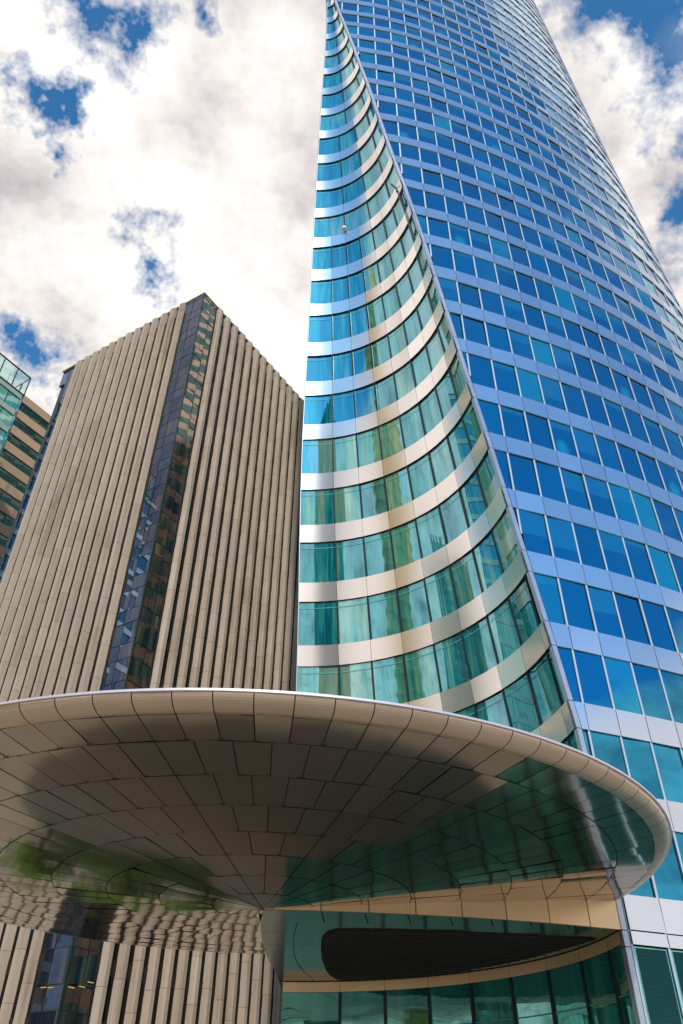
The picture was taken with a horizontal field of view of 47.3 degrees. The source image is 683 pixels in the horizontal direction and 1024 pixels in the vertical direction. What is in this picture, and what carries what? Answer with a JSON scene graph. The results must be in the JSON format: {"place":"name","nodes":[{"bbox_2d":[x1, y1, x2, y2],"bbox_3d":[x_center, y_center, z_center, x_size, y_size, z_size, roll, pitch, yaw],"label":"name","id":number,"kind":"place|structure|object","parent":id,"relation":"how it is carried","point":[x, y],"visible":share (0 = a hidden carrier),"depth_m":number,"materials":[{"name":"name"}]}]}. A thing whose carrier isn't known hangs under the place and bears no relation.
{"place":"outdoors","nodes":[
{"label":"outdoors","id":0,"kind":"place"},
{"bbox_2d":[0,353,30,455],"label":"glass block","id":1,"kind":"structure","parent":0,"point":[11,398],"depth_m":116.58,"materials":[{"name":"teal glass"}]},
{"bbox_2d":[0,377,50,559],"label":"banded block","id":2,"kind":"structure","parent":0,"point":[20,452],"depth_m":132.38,"materials":[{"name":"beige"}]},
{"bbox_2d":[0,0,682,415],"label":"sky","id":3,"kind":"structure","parent":0,"point":[156,156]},
{"bbox_2d":[258,0,682,1023],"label":"office tower","id":4,"kind":"structure","parent":0,"point":[492,488],"depth_m":43.66,"materials":[{"name":"white"}]},
{"bbox_2d":[281,992,338,1023],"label":"lobby window","id":5,"kind":"structure","parent":4,"relation":"in","point":[297,1007],"depth_m":33.97,"materials":[{"name":"teal glass"}]},
{"bbox_2d":[301,489,333,524],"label":"window","id":6,"kind":"structure","parent":4,"relation":"in","point":[317,507],"depth_m":46.76,"materials":[{"name":"blue glass"}]},
{"bbox_2d":[302,439,332,473],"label":"window","id":7,"kind":"structure","parent":4,"relation":"in","point":[317,454],"depth_m":48.59,"materials":[{"name":"blue glass"}]},
{"bbox_2d":[298,601,337,644],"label":"window","id":8,"kind":"structure","parent":4,"relation":"in","point":[317,621],"depth_m":43.13,"materials":[{"name":"blue glass"}]},
{"bbox_2d":[300,542,335,582],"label":"window","id":9,"kind":"structure","parent":4,"relation":"in","point":[317,560],"depth_m":44.94,"materials":[{"name":"blue glass"}]},
{"bbox_2d":[304,395,331,423],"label":"window","id":10,"kind":"structure","parent":4,"relation":"in","point":[318,409],"depth_m":50.46,"materials":[{"name":"blue glass"}]},
{"bbox_2d":[306,356,331,381],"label":"window","id":11,"kind":"structure","parent":4,"relation":"in","point":[318,368],"depth_m":52.20,"materials":[{"name":"blue glass"}]},
{"bbox_2d":[308,316,331,341],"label":"window","id":12,"kind":"structure","parent":4,"relation":"in","point":[319,326],"depth_m":53.91,"materials":[{"name":"blue glass"}]},
{"bbox_2d":[314,215,344,236],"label":"window","id":13,"kind":"structure","parent":4,"relation":"in","point":[323,227],"depth_m":58.80,"materials":[{"name":"blue glass"}]},
{"bbox_2d":[0,688,671,953],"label":"entrance canopy","id":14,"kind":"object","parent":4,"relation":"attached to","point":[206,819],"visible":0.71,"depth_m":19.27,"materials":[{"name":"grey metal"}]},
{"bbox_2d":[333,391,354,422],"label":"window","id":15,"kind":"structure","parent":4,"relation":"in","point":[343,404],"depth_m":50.22,"materials":[{"name":"blue glass"}]},
{"bbox_2d":[333,435,357,471],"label":"window","id":16,"kind":"structure","parent":4,"relation":"in","point":[345,452],"depth_m":48.35,"materials":[{"name":"blue glass"}]},
{"bbox_2d":[335,485,360,522],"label":"window","id":17,"kind":"structure","parent":4,"relation":"in","point":[347,500],"depth_m":46.50,"materials":[{"name":"blue glass"}]},
{"bbox_2d":[336,538,365,580],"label":"window","id":18,"kind":"structure","parent":4,"relation":"in","point":[350,553],"depth_m":44.67,"materials":[{"name":"blue glass"}]},
{"bbox_2d":[338,597,369,643],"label":"window","id":19,"kind":"structure","parent":4,"relation":"in","point":[353,614],"depth_m":42.85,"materials":[{"name":"blue glass"}]},
{"bbox_2d":[340,662,372,699],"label":"window","id":20,"kind":"structure","parent":4,"relation":"in","point":[355,679],"depth_m":41.23,"materials":[{"name":"blue glass"}]},
{"bbox_2d":[341,991,383,1023],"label":"lobby window","id":21,"kind":"structure","parent":4,"relation":"in","point":[365,1007],"depth_m":33.64,"materials":[{"name":"teal glass"}]},
{"bbox_2d":[355,384,375,417],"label":"window","id":22,"kind":"structure","parent":4,"relation":"in","point":[365,403],"depth_m":49.81,"materials":[{"name":"blue glass"}]},
{"bbox_2d":[357,428,381,466],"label":"window","id":23,"kind":"structure","parent":4,"relation":"in","point":[369,452],"depth_m":47.92,"materials":[{"name":"blue glass"}]},
{"bbox_2d":[361,478,387,517],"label":"window","id":24,"kind":"structure","parent":4,"relation":"in","point":[373,495],"depth_m":46.05,"materials":[{"name":"blue glass"}]},
{"bbox_2d":[364,530,393,575],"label":"window","id":25,"kind":"structure","parent":4,"relation":"in","point":[378,551],"depth_m":44.19,"materials":[{"name":"blue glass"}]},
{"bbox_2d":[368,590,400,638],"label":"window","id":26,"kind":"structure","parent":4,"relation":"in","point":[383,608],"depth_m":42.35,"materials":[{"name":"blue glass"}]},
{"bbox_2d":[375,374,396,409],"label":"window","id":27,"kind":"structure","parent":4,"relation":"in","point":[385,389],"depth_m":49.22,"materials":[{"name":"blue glass"}]},
{"bbox_2d":[373,655,407,703],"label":"window","id":28,"kind":"structure","parent":4,"relation":"in","point":[389,674],"depth_m":40.59,"materials":[{"name":"blue glass"}]},
{"bbox_2d":[379,418,403,458],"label":"window","id":29,"kind":"structure","parent":4,"relation":"in","point":[390,433],"depth_m":47.32,"materials":[{"name":"green glass"}]},
{"bbox_2d":[385,467,411,510],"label":"window","id":30,"kind":"structure","parent":4,"relation":"in","point":[397,484],"depth_m":45.41,"materials":[{"name":"green glass"}]},
{"bbox_2d":[391,521,420,567],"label":"window","id":31,"kind":"structure","parent":4,"relation":"in","point":[404,537],"depth_m":43.53,"materials":[{"name":"green glass"}]},
{"bbox_2d":[386,988,428,1023],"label":"lobby window","id":32,"kind":"structure","parent":4,"relation":"in","point":[406,1006],"depth_m":33.06,"materials":[{"name":"teal glass"}]},
{"bbox_2d":[400,405,424,447],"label":"window","id":33,"kind":"structure","parent":4,"relation":"in","point":[412,428],"depth_m":46.54,"materials":[{"name":"blue glass"}]},
{"bbox_2d":[398,580,429,631],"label":"window","id":34,"kind":"structure","parent":4,"relation":"in","point":[414,612],"depth_m":41.66,"materials":[{"name":"blue glass"}]},
{"bbox_2d":[408,454,433,498],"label":"window","id":35,"kind":"structure","parent":4,"relation":"in","point":[420,472],"depth_m":44.58,"materials":[{"name":"blue glass"}]},
{"bbox_2d":[404,645,439,700],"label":"window","id":36,"kind":"structure","parent":4,"relation":"in","point":[422,677],"depth_m":39.82,"materials":[{"name":"blue glass"}]},
{"bbox_2d":[416,507,445,557],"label":"window","id":37,"kind":"structure","parent":4,"relation":"in","point":[429,526],"depth_m":42.68,"materials":[{"name":"blue glass"}]},
{"bbox_2d":[420,390,441,433],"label":"window","id":38,"kind":"structure","parent":4,"relation":"in","point":[430,410],"depth_m":45.61,"materials":[{"name":"blue glass"}]},
{"bbox_2d":[425,567,456,621],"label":"window","id":39,"kind":"structure","parent":4,"relation":"in","point":[440,592],"depth_m":40.77,"materials":[{"name":"blue glass"}]},
{"bbox_2d":[430,438,454,485],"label":"window","id":40,"kind":"structure","parent":4,"relation":"in","point":[441,460],"depth_m":43.61,"materials":[{"name":"blue glass"}]},
{"bbox_2d":[436,372,456,417],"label":"window","id":41,"kind":"structure","parent":4,"relation":"in","point":[445,392],"depth_m":44.58,"materials":[{"name":"blue glass"}]},
{"bbox_2d":[430,984,471,1023],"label":"lobby window","id":42,"kind":"structure","parent":4,"relation":"in","point":[449,1004],"depth_m":32.21,"materials":[{"name":"teal glass"}]},
{"bbox_2d":[434,633,469,691],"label":"window","id":43,"kind":"structure","parent":4,"relation":"in","point":[450,654],"depth_m":38.89,"materials":[{"name":"blue glass"}]},
{"bbox_2d":[439,491,467,542],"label":"window","id":44,"kind":"structure","parent":4,"relation":"in","point":[452,513],"depth_m":41.67,"materials":[{"name":"blue glass"}]},
{"bbox_2d":[448,420,470,467],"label":"window","id":45,"kind":"structure","parent":4,"relation":"in","point":[458,441],"depth_m":42.52,"materials":[{"name":"blue glass"}]},
{"bbox_2d":[451,552,481,607],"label":"window","id":46,"kind":"structure","parent":4,"relation":"in","point":[465,578],"depth_m":39.71,"materials":[{"name":"blue glass"}]},
{"bbox_2d":[460,473,485,526],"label":"window","id":47,"kind":"structure","parent":4,"relation":"in","point":[474,505],"depth_m":40.53,"materials":[{"name":"blue glass"}]},
{"bbox_2d":[462,618,496,678],"bbox_3d":[6.713,6.597,37.747,0.469,2.508,1.889,25,-45,-26],"label":"window","id":48,"kind":"structure","parent":4,"relation":"in","point":[477,639],"depth_m":37.80,"materials":[{"name":"green glass"}]},
{"bbox_2d":[468,354,494,388],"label":"window","id":49,"kind":"structure","parent":4,"relation":"in","point":[481,371],"depth_m":43.20,"materials":[{"name":"blue glass"}]},
{"bbox_2d":[473,533,501,591],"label":"window","id":50,"kind":"structure","parent":4,"relation":"in","point":[488,565],"depth_m":38.54,"materials":[{"name":"blue glass"}]},
{"bbox_2d":[477,453,501,505],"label":"window","id":51,"kind":"structure","parent":4,"relation":"in","point":[486,473],"depth_m":39.33,"materials":[{"name":"blue glass"}]},
{"bbox_2d":[297,0,682,1023],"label":"windows","id":52,"kind":"structure","parent":4,"relation":"in","point":[320,680],"depth_m":56.33,"materials":[{"name":"blue glass"}]},
{"bbox_2d":[478,400,502,435],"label":"window","id":53,"kind":"structure","parent":4,"relation":"in","point":[490,411],"depth_m":41.00,"materials":[{"name":"blue glass"}]},
{"bbox_2d":[472,978,513,1023],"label":"lobby window","id":54,"kind":"structure","parent":4,"relation":"in","point":[492,999],"depth_m":31.15,"materials":[{"name":"teal glass"}]},
{"bbox_2d":[488,600,519,662],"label":"window","id":55,"kind":"structure","parent":4,"relation":"in","point":[505,638],"depth_m":36.56,"materials":[{"name":"green glass"}]},
{"bbox_2d":[492,511,518,571],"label":"window","id":56,"kind":"structure","parent":4,"relation":"in","point":[503,534],"depth_m":37.25,"materials":[{"name":"blue glass"}]},
{"bbox_2d":[493,361,518,395],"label":"window","id":57,"kind":"structure","parent":4,"relation":"in","point":[505,377],"depth_m":43.57,"materials":[{"name":"blue glass"}]},
{"bbox_2d":[500,406,527,441],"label":"window","id":58,"kind":"structure","parent":4,"relation":"in","point":[513,420],"depth_m":41.27,"materials":[{"name":"blue glass"}]},
{"bbox_2d":[504,674,539,732],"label":"window","id":59,"kind":"structure","parent":4,"relation":"in","point":[520,704],"depth_m":34.64,"materials":[{"name":"green glass"}]},
{"bbox_2d":[509,579,538,644],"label":"window","id":60,"kind":"structure","parent":4,"relation":"in","point":[520,600],"depth_m":35.25,"materials":[{"name":"blue glass"}]},
{"bbox_2d":[509,454,538,494],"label":"window","id":61,"kind":"structure","parent":4,"relation":"in","point":[523,473],"depth_m":38.98,"materials":[{"name":"blue glass"}]},
{"bbox_2d":[516,368,542,402],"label":"window","id":62,"kind":"structure","parent":4,"relation":"in","point":[528,381],"depth_m":43.97,"materials":[{"name":"blue glass"}]},
{"bbox_2d":[512,971,552,1023],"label":"lobby window","id":63,"kind":"structure","parent":4,"relation":"in","point":[531,992],"depth_m":29.89,"materials":[{"name":"teal glass"}]},
{"bbox_2d":[518,509,550,555],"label":"window","id":64,"kind":"structure","parent":4,"relation":"in","point":[535,536],"depth_m":36.65,"materials":[{"name":"blue glass"}]},
{"bbox_2d":[526,413,552,448],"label":"window","id":65,"kind":"structure","parent":4,"relation":"in","point":[539,432],"depth_m":41.67,"materials":[{"name":"blue glass"}]},
{"bbox_2d":[528,654,560,723],"bbox_3d":[8.662,7.524,33.132,0.367,2.454,2.000,10,-40,-11],"label":"window","id":66,"kind":"structure","parent":4,"relation":"in","point":[542,682],"depth_m":33.23,"materials":[{"name":"blue glass"}]},
{"bbox_2d":[534,573,564,624],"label":"window","id":67,"kind":"structure","parent":4,"relation":"in","point":[548,588],"depth_m":34.42,"materials":[{"name":"blue glass"}]},
{"bbox_2d":[535,461,565,502],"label":"window","id":68,"kind":"structure","parent":4,"relation":"in","point":[549,477],"depth_m":39.37,"materials":[{"name":"blue glass"}]},
{"bbox_2d":[539,375,564,409],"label":"window","id":69,"kind":"structure","parent":4,"relation":"in","point":[551,389],"depth_m":44.39,"materials":[{"name":"blue glass"}]},
{"bbox_2d":[546,516,579,562],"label":"window","id":70,"kind":"structure","parent":4,"relation":"in","point":[561,533],"depth_m":37.04,"materials":[{"name":"blue glass"}]},
{"bbox_2d":[549,420,576,456],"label":"window","id":71,"kind":"structure","parent":4,"relation":"in","point":[563,440],"depth_m":42.09,"materials":[{"name":"blue glass"}]},
{"bbox_2d":[549,962,588,1023],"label":"lobby window","id":72,"kind":"structure","parent":4,"relation":"in","point":[566,981],"depth_m":28.48,"materials":[{"name":"teal glass"}]},
{"bbox_2d":[557,647,580,701],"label":"window","id":73,"kind":"structure","parent":4,"relation":"in","point":[565,654],"depth_m":32.23,"materials":[{"name":"blue glass"}]},
{"bbox_2d":[561,383,587,417],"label":"window","id":74,"kind":"structure","parent":4,"relation":"in","point":[573,396],"depth_m":44.82,"materials":[{"name":"blue glass"}]},
{"bbox_2d":[560,468,589,509],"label":"window","id":75,"kind":"structure","parent":4,"relation":"in","point":[573,483],"depth_m":39.79,"materials":[{"name":"blue glass"}]},
{"bbox_2d":[559,579,593,630],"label":"window","id":76,"kind":"structure","parent":4,"relation":"in","point":[577,609],"depth_m":34.71,"materials":[{"name":"blue glass"}]},
{"bbox_2d":[572,427,600,464],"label":"window","id":77,"kind":"structure","parent":4,"relation":"in","point":[585,443],"depth_m":42.51,"materials":[{"name":"blue glass"}]},
{"bbox_2d":[573,523,604,569],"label":"window","id":78,"kind":"structure","parent":4,"relation":"in","point":[587,539],"depth_m":37.45,"materials":[{"name":"blue glass"}]},
{"bbox_2d":[574,650,611,707],"bbox_3d":[10.429,6.953,32.412,1.368,2.454,0.004,14,-41,-15],"label":"window","id":79,"kind":"structure","parent":4,"relation":"in","point":[592,678],"depth_m":32.40,"materials":[{"name":"blue glass"}]},
{"bbox_2d":[584,475,614,517],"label":"window","id":80,"kind":"structure","parent":4,"relation":"in","point":[597,489],"depth_m":40.22,"materials":[{"name":"blue glass"}]},
{"bbox_2d":[583,952,620,1023],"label":"lobby window","id":81,"kind":"structure","parent":4,"relation":"in","point":[599,981],"depth_m":26.96,"materials":[{"name":"teal glass"}]},
{"bbox_2d":[587,586,622,637],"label":"window","id":82,"kind":"structure","parent":4,"relation":"in","point":[606,619],"depth_m":35.13,"materials":[{"name":"blue glass"}]},
{"bbox_2d":[595,435,621,471],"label":"window","id":83,"kind":"structure","parent":4,"relation":"in","point":[608,453],"depth_m":42.97,"materials":[{"name":"blue glass"}]},
{"bbox_2d":[598,530,630,576],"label":"window","id":84,"kind":"structure","parent":4,"relation":"in","point":[615,556],"depth_m":37.88,"materials":[{"name":"blue glass"}]},
{"bbox_2d":[604,657,641,714],"bbox_3d":[11.819,7.306,32.821,1.328,2.454,0.021,14,-41,-15],"label":"window","id":85,"kind":"structure","parent":4,"relation":"in","point":[621,681],"depth_m":32.82,"materials":[{"name":"blue glass"}]},
{"bbox_2d":[611,946,635,1023],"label":"lobby window","id":86,"kind":"structure","parent":4,"relation":"in","point":[620,972],"depth_m":25.71,"materials":[{"name":"teal glass"}]},
{"bbox_2d":[608,483,638,524],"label":"window","id":87,"kind":"structure","parent":4,"relation":"in","point":[624,508],"depth_m":40.66,"materials":[{"name":"blue glass"}]},
{"bbox_2d":[614,593,649,644],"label":"window","id":88,"kind":"structure","parent":4,"relation":"in","point":[634,629],"depth_m":35.57,"materials":[{"name":"blue glass"}]},
{"bbox_2d":[623,538,655,583],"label":"window","id":89,"kind":"structure","parent":4,"relation":"in","point":[639,561],"depth_m":38.34,"materials":[{"name":"blue glass"}]},
{"bbox_2d":[622,738,662,799],"bbox_3d":[11.782,10.053,30.584,1.328,2.339,0.008,13,-41,-15],"label":"window","id":90,"kind":"structure","parent":4,"relation":"in","point":[639,756],"depth_m":30.67,"materials":[{"name":"blue glass"}]},
{"bbox_2d":[631,491,659,532],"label":"window","id":91,"kind":"structure","parent":4,"relation":"in","point":[645,512],"depth_m":41.16,"materials":[{"name":"blue glass"}]},
{"bbox_2d":[632,664,670,720],"bbox_3d":[13.202,7.680,33.258,1.380,2.454,0.007,14,-41,-16],"label":"window","id":92,"kind":"structure","parent":4,"relation":"in","point":[649,684],"depth_m":33.25,"materials":[{"name":"blue glass"}]},
{"bbox_2d":[641,600,675,651],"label":"window","id":93,"kind":"structure","parent":4,"relation":"in","point":[658,627],"depth_m":36.02,"materials":[{"name":"blue glass"}]},
{"bbox_2d":[647,546,678,591],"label":"window","id":94,"kind":"structure","parent":4,"relation":"in","point":[660,560],"depth_m":38.83,"materials":[{"name":"blue glass"}]},
{"bbox_2d":[652,499,681,541],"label":"window","id":95,"kind":"structure","parent":4,"relation":"in","point":[665,516],"depth_m":41.70,"materials":[{"name":"blue glass"}]},
{"bbox_2d":[652,743,682,802],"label":"window","id":96,"kind":"structure","parent":4,"relation":"in","point":[669,762],"depth_m":31.08,"materials":[{"name":"blue glass"}]},
{"bbox_2d":[653,839,682,900],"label":"window","id":97,"kind":"structure","parent":4,"relation":"in","point":[668,878],"depth_m":28.02,"materials":[{"name":"blue glass"}]},
{"bbox_2d":[660,670,682,723],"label":"window","id":98,"kind":"structure","parent":4,"relation":"in","point":[673,683],"depth_m":33.81,"materials":[{"name":"blue glass"}]},
{"label":"plaza paving","id":99,"kind":"structure","parent":0,"visible":0},
{"bbox_2d":[0,292,303,1023],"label":"finned tower","id":100,"kind":"structure","parent":99,"relation":"on","point":[153,540],"depth_m":82.84,"materials":[{"name":"beige concrete"}]},
{"bbox_2d":[30,947,68,1012],"bbox_3d":[-19.714,31.803,53.107,2.730,3.770,0.150,-21,-44,24],"label":"window","id":101,"kind":"structure","parent":100,"relation":"in","point":[52,969],"depth_m":53.03,"materials":[{"name":"blue glass"}]},
{"bbox_2d":[60,947,98,1014],"bbox_3d":[-17.914,32.025,53.353,0.150,3.770,2.480,-22,-44,25],"label":"window","id":102,"kind":"structure","parent":100,"relation":"in","point":[77,999],"depth_m":53.34,"materials":[{"name":"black glass"}]},
{"bbox_2d":[102,657,129,690],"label":"window","id":103,"kind":"structure","parent":100,"relation":"in","point":[116,672],"depth_m":67.58,"materials":[{"name":"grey glass"}]},
{"bbox_2d":[108,620,135,663],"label":"window","id":104,"kind":"structure","parent":100,"relation":"in","point":[124,634],"depth_m":69.64,"materials":[{"name":"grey glass"}]},
{"bbox_2d":[116,586,142,626],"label":"window","id":105,"kind":"structure","parent":100,"relation":"in","point":[131,600],"depth_m":72.01,"materials":[{"name":"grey glass"}]},
{"bbox_2d":[123,553,150,592],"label":"window","id":106,"kind":"structure","parent":100,"relation":"in","point":[138,568],"depth_m":74.44,"materials":[{"name":"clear glass"}]},
{"bbox_2d":[125,657,149,688],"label":"window","id":107,"kind":"structure","parent":100,"relation":"in","point":[138,675],"depth_m":67.90,"materials":[{"name":"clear glass"}]},
{"bbox_2d":[131,523,155,560],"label":"window","id":108,"kind":"structure","parent":100,"relation":"in","point":[143,542],"depth_m":76.80,"materials":[{"name":"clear glass"}]},
{"bbox_2d":[132,620,156,667],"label":"window","id":109,"kind":"structure","parent":100,"relation":"in","point":[146,635],"depth_m":69.91,"materials":[{"name":"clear glass"}]},
{"bbox_2d":[137,494,162,530],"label":"window","id":110,"kind":"structure","parent":100,"relation":"in","point":[150,511],"depth_m":79.14,"materials":[{"name":"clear glass"}]},
{"bbox_2d":[139,587,163,630],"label":"window","id":111,"kind":"structure","parent":100,"relation":"in","point":[153,602],"depth_m":72.35,"materials":[{"name":"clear glass"}]},
{"bbox_2d":[146,554,168,596],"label":"window","id":112,"kind":"structure","parent":100,"relation":"in","point":[157,576],"depth_m":74.67,"materials":[{"name":"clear glass"}]},
{"bbox_2d":[154,523,174,564],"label":"window","id":113,"kind":"structure","parent":100,"relation":"in","point":[164,538],"depth_m":77.07,"materials":[{"name":"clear glass"}]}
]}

